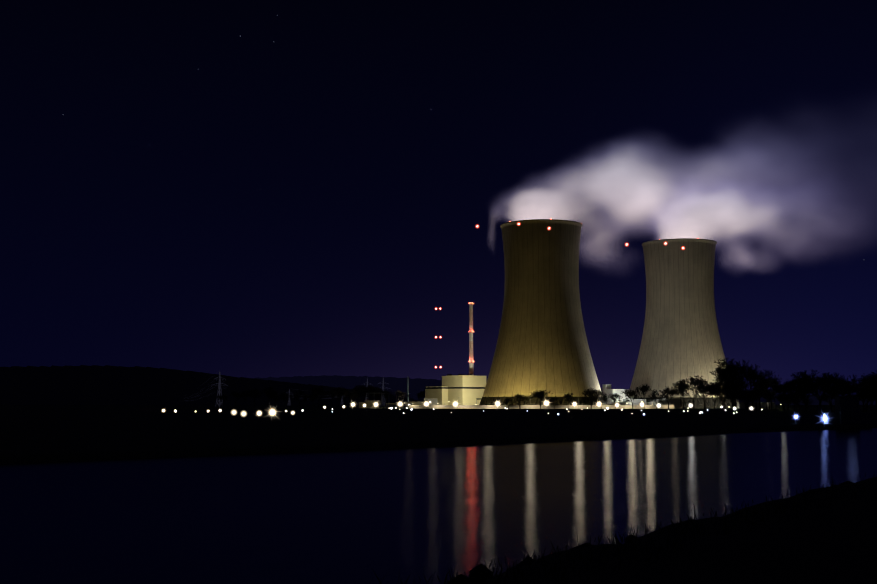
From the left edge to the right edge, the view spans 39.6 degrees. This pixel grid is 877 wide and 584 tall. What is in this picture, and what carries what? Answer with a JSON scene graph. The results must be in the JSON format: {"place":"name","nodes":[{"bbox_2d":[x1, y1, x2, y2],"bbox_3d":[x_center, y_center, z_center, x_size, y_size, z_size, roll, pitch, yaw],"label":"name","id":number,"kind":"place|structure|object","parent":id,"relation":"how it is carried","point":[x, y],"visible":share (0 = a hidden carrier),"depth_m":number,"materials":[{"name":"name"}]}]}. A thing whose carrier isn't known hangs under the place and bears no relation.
{"place":"outdoors","nodes":[
{"label":"outdoors","id":0,"kind":"place"},
{"bbox_2d":[0,365,421,404],"bbox_3d":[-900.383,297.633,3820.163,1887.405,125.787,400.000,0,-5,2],"label":"hill","id":1,"kind":"structure","parent":0,"point":[81,385],"depth_m":3621.14,"materials":[{"name":"black plant"}]},
{"bbox_2d":[0,428,876,583],"bbox_3d":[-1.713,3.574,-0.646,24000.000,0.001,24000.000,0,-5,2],"label":"river water","id":2,"kind":"structure","parent":0,"point":[343,517],"depth_m":45.10,"materials":[{"name":"black liquid"}]},
{"bbox_2d":[0,405,876,463],"bbox_3d":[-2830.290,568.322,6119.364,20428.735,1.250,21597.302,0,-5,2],"label":"riverbank","id":3,"kind":"structure","parent":0,"point":[40,433],"depth_m":169.98,"materials":[{"name":"black plant"}]},
{"bbox_2d":[214,394,228,406],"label":"tree","id":4,"kind":"object","parent":3,"relation":"on","point":[224,397],"visible":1,"depth_m":1402.53,"materials":[{"name":"grey plant"}]},
{"bbox_2d":[281,392,291,400],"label":"tree","id":5,"kind":"object","parent":3,"relation":"on","point":[287,395],"visible":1,"depth_m":1350.02,"materials":[{"name":"grey plant"}]},
{"bbox_2d":[186,372,390,406],"bbox_3d":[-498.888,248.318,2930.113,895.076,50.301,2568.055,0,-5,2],"label":"pylons","id":6,"kind":"object","parent":3,"relation":"on","point":[219,388],"visible":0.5,"depth_m":2046.85,"materials":[{"name":"silver metal"}]},
{"bbox_2d":[288,390,306,406],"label":"tree","id":7,"kind":"object","parent":3,"relation":"on","point":[296,396],"visible":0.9,"depth_m":1300.31,"materials":[{"name":"grey plant"}]},
{"bbox_2d":[330,388,345,407],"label":"tree","id":8,"kind":"object","parent":3,"relation":"on","point":[339,392],"visible":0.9,"depth_m":1196.32,"materials":[{"name":"grey plant"}]},
{"bbox_2d":[344,390,359,407],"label":"tree","id":9,"kind":"object","parent":3,"relation":"on","point":[350,395],"visible":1,"depth_m":1147.48,"materials":[{"name":"grey plant"}]},
{"bbox_2d":[351,384,365,405],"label":"tree","id":10,"kind":"object","parent":3,"relation":"on","point":[358,389],"visible":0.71,"depth_m":1247.10,"materials":[{"name":"grey plant"}]},
{"bbox_2d":[359,384,382,399],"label":"tree","id":11,"kind":"object","parent":3,"relation":"on","point":[369,389],"visible":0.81,"depth_m":1196.53,"materials":[{"name":"grey plant"}]},
{"bbox_2d":[377,390,393,400],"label":"tree","id":12,"kind":"object","parent":3,"relation":"on","point":[385,394],"visible":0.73,"depth_m":1177.48,"materials":[{"name":"grey plant"}]},
{"bbox_2d":[381,393,410,407],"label":"switchyard gantries","id":13,"kind":"object","parent":3,"relation":"on","point":[388,399],"visible":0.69,"depth_m":1129.62,"materials":[{"name":"silver metal"}]},
{"bbox_2d":[395,390,407,402],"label":"tree","id":14,"kind":"object","parent":3,"relation":"on","point":[400,393],"visible":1,"depth_m":1047.36,"materials":[{"name":"grey plant"}]},
{"bbox_2d":[407,376,408,401],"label":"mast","id":15,"kind":"object","parent":3,"relation":"on","point":[407,390],"visible":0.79,"depth_m":1057.41,"materials":[{"name":"grey metal"}]},
{"bbox_2d":[385,398,436,407],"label":"service buildings","id":16,"kind":"structure","parent":3,"relation":"on","point":[405,404],"depth_m":998.85,"materials":[{"name":"beige concrete"}]},
{"bbox_2d":[425,375,485,404],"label":"reactor hall","id":17,"kind":"structure","parent":3,"relation":"on","point":[461,389],"depth_m":1051.16,"materials":[{"name":"beige concrete"}]},
{"bbox_2d":[467,302,474,374],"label":"vent stack","id":18,"kind":"object","parent":3,"relation":"on","point":[471,360],"visible":0.6,"depth_m":1068.39,"materials":[{"name":"paint"}]},
{"bbox_2d":[502,398,513,408],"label":"tree","id":19,"kind":"object","parent":3,"relation":"on","point":[507,400],"visible":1,"depth_m":845.15,"materials":[{"name":"grey plant"}]},
{"bbox_2d":[512,394,528,408],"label":"tree","id":20,"kind":"object","parent":3,"relation":"on","point":[520,398],"visible":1,"depth_m":844.70,"materials":[{"name":"grey plant"}]},
{"bbox_2d":[529,390,552,408],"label":"tree","id":21,"kind":"object","parent":3,"relation":"on","point":[539,394],"visible":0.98,"depth_m":838.92,"materials":[{"name":"grey plant"}]},
{"bbox_2d":[483,219,601,396],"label":"cooling tower","id":22,"kind":"structure","parent":3,"relation":"on","point":[542,343],"depth_m":946.38,"materials":[{"name":"concrete"}]},
{"bbox_2d":[479,396,605,404],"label":"cooling tower inlet columns","id":23,"kind":"structure","parent":22,"relation":"attached to","point":[488,400],"depth_m":926.79,"materials":[{"name":"beige concrete"}]},
{"bbox_2d":[550,396,559,408],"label":"tree","id":24,"kind":"object","parent":3,"relation":"on","point":[554,399],"visible":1,"depth_m":839.07,"materials":[{"name":"grey plant"}]},
{"bbox_2d":[359,398,774,408],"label":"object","id":25,"kind":"object","parent":3,"relation":"on","point":[675,402],"visible":0.42,"depth_m":961.27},
{"bbox_2d":[563,392,574,408],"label":"tree","id":26,"kind":"object","parent":3,"relation":"on","point":[567,396],"visible":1,"depth_m":840.88,"materials":[{"name":"grey plant"}]},
{"bbox_2d":[581,388,604,408],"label":"tree","id":27,"kind":"object","parent":3,"relation":"on","point":[591,393],"visible":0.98,"depth_m":842.77,"materials":[{"name":"grey plant"}]},
{"bbox_2d":[592,392,609,408],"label":"tree","id":28,"kind":"object","parent":3,"relation":"on","point":[603,399],"visible":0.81,"depth_m":844.19,"materials":[{"name":"grey plant"}]},
{"bbox_2d":[608,393,620,408],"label":"tree","id":29,"kind":"object","parent":3,"relation":"on","point":[615,396],"visible":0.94,"depth_m":847.67,"materials":[{"name":"grey plant"}]},
{"bbox_2d":[603,384,652,404],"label":"switchgear building","id":30,"kind":"structure","parent":3,"relation":"on","point":[607,390],"depth_m":984.03,"materials":[{"name":"grey concrete"}]},
{"bbox_2d":[620,388,638,408],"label":"tree","id":31,"kind":"object","parent":3,"relation":"on","point":[627,392],"visible":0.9,"depth_m":831.47,"materials":[{"name":"grey plant"}]},
{"bbox_2d":[631,384,650,408],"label":"tree","id":32,"kind":"object","parent":3,"relation":"on","point":[643,388],"visible":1,"depth_m":821.65,"materials":[{"name":"grey plant"}]},
{"bbox_2d":[648,389,664,408],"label":"tree","id":33,"kind":"object","parent":3,"relation":"on","point":[653,396],"visible":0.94,"depth_m":826.64,"materials":[{"name":"grey plant"}]},
{"bbox_2d":[659,386,680,408],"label":"tree","id":34,"kind":"object","parent":3,"relation":"on","point":[666,390],"visible":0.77,"depth_m":820.51,"materials":[{"name":"grey plant"}]},
{"bbox_2d":[628,238,725,397],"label":"cooling tower","id":35,"kind":"structure","parent":3,"relation":"on","point":[681,340],"depth_m":1056.66,"materials":[{"name":"concrete"}]},
{"bbox_2d":[635,397,738,407],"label":"cooling tower inlet columns","id":36,"kind":"structure","parent":35,"relation":"attached to","point":[698,402],"depth_m":1030.72,"materials":[{"name":"grey concrete"}]},
{"bbox_2d":[668,381,693,408],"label":"tree","id":37,"kind":"object","parent":3,"relation":"on","point":[681,391],"visible":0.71,"depth_m":791.54,"materials":[{"name":"grey plant"}]},
{"bbox_2d":[674,375,708,408],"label":"tree","id":38,"kind":"object","parent":3,"relation":"on","point":[699,385],"visible":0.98,"depth_m":780.38,"materials":[{"name":"grey plant"}]},
{"bbox_2d":[691,386,723,408],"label":"tree","id":39,"kind":"object","parent":3,"relation":"on","point":[702,392],"visible":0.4,"depth_m":791.29,"materials":[{"name":"grey plant"}]},
{"bbox_2d":[704,379,729,409],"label":"tree","id":40,"kind":"object","parent":3,"relation":"on","point":[711,388],"visible":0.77,"depth_m":751.05,"materials":[{"name":"grey plant"}]},
{"bbox_2d":[716,393,728,409],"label":"tree","id":41,"kind":"object","parent":3,"relation":"on","point":[721,397],"visible":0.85,"depth_m":686.50,"materials":[{"name":"grey plant"}]},
{"bbox_2d":[710,364,741,409],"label":"tree","id":42,"kind":"object","parent":3,"relation":"on","point":[715,374],"visible":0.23,"depth_m":689.58,"materials":[{"name":"grey plant"}]},
{"bbox_2d":[718,385,744,410],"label":"tree","id":43,"kind":"object","parent":3,"relation":"on","point":[726,394],"visible":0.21,"depth_m":597.05,"materials":[{"name":"grey plant"}]},
{"bbox_2d":[723,386,743,410],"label":"tree","id":44,"kind":"object","parent":3,"relation":"on","point":[732,392],"visible":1,"depth_m":583.91,"materials":[{"name":"grey plant"}]},
{"bbox_2d":[714,358,760,409],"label":"tree","id":45,"kind":"object","parent":3,"relation":"on","point":[732,378],"visible":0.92,"depth_m":669.42,"materials":[{"name":"grey plant"}]},
{"bbox_2d":[731,359,762,409],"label":"tree","id":46,"kind":"object","parent":3,"relation":"on","point":[748,370],"visible":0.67,"depth_m":676.81,"materials":[{"name":"grey plant"}]},
{"bbox_2d":[741,388,763,411],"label":"tree","id":47,"kind":"object","parent":3,"relation":"on","point":[752,394],"visible":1,"depth_m":526.76,"materials":[{"name":"grey plant"}]},
{"bbox_2d":[743,388,761,409],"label":"tree","id":48,"kind":"object","parent":3,"relation":"on","point":[751,398],"visible":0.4,"depth_m":678.35,"materials":[{"name":"grey plant"}]},
{"bbox_2d":[741,369,774,409],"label":"tree","id":49,"kind":"object","parent":3,"relation":"on","point":[766,383],"visible":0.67,"depth_m":690.80,"materials":[{"name":"grey plant"}]},
{"bbox_2d":[763,390,772,409],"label":"tree","id":50,"kind":"object","parent":3,"relation":"on","point":[767,396],"visible":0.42,"depth_m":742.27,"materials":[{"name":"grey plant"}]},
{"bbox_2d":[764,374,782,409],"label":"tree","id":51,"kind":"object","parent":3,"relation":"on","point":[775,379],"visible":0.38,"depth_m":707.71,"materials":[{"name":"grey plant"}]},
{"bbox_2d":[771,381,795,410],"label":"tree","id":52,"kind":"object","parent":3,"relation":"on","point":[778,391],"visible":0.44,"depth_m":629.10,"materials":[{"name":"grey plant"}]},
{"bbox_2d":[776,379,801,410],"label":"tree","id":53,"kind":"object","parent":3,"relation":"on","point":[789,385],"visible":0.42,"depth_m":592.44,"materials":[{"name":"grey plant"}]},
{"bbox_2d":[782,371,821,410],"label":"tree","id":54,"kind":"object","parent":3,"relation":"on","point":[801,387],"visible":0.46,"depth_m":551.65,"materials":[{"name":"grey plant"}]},
{"bbox_2d":[791,369,845,405],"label":"tree","id":55,"kind":"object","parent":3,"relation":"on","point":[825,381],"visible":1,"depth_m":531.60,"materials":[{"name":"grey plant"}]},
{"bbox_2d":[816,375,843,410],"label":"tree","id":56,"kind":"object","parent":3,"relation":"on","point":[836,380],"visible":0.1,"depth_m":551.76,"materials":[{"name":"grey plant"}]},
{"bbox_2d":[830,378,855,397],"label":"tree","id":57,"kind":"object","parent":3,"relation":"on","point":[841,386],"visible":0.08,"depth_m":569.09,"materials":[{"name":"grey plant"}]},
{"bbox_2d":[837,375,875,411],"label":"tree","id":58,"kind":"object","parent":3,"relation":"on","point":[849,387],"visible":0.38,"depth_m":512.78,"materials":[{"name":"grey plant"}]},
{"bbox_2d":[853,371,876,411],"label":"tree","id":59,"kind":"object","parent":3,"relation":"on","point":[870,380],"visible":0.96,"depth_m":491.35,"materials":[{"name":"grey plant"}]},
{"bbox_2d":[0,0,876,395],"label":"sky","id":60,"kind":"structure","parent":0,"point":[365,242],"materials":[{"name":"blue"}]},
{"bbox_2d":[409,405,673,408],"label":"perimeter wall","id":61,"kind":"structure","parent":0,"point":[533,406],"depth_m":872.14,"materials":[{"name":"beige concrete"}]},
{"bbox_2d":[252,375,875,404],"bbox_3d":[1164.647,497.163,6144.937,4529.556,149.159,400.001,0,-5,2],"label":"hill","id":62,"kind":"structure","parent":0,"point":[416,386],"depth_m":5996.38,"materials":[{"name":"black plant"}]},
{"bbox_2d":[369,471,876,583],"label":"bank ground","id":63,"kind":"structure","parent":0,"point":[833,543],"depth_m":14.76,"materials":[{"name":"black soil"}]},
{"bbox_2d":[447,481,851,583],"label":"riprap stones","id":64,"kind":"object","parent":63,"relation":"on","point":[479,574],"visible":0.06,"depth_m":17.93,"materials":[{"name":"black stone"}]},
{"bbox_2d":[798,397,871,423],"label":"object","id":65,"kind":"object","parent":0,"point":[847,411],"visible":0.58,"depth_m":197.97,"materials":[{"name":"concrete"}]}
]}

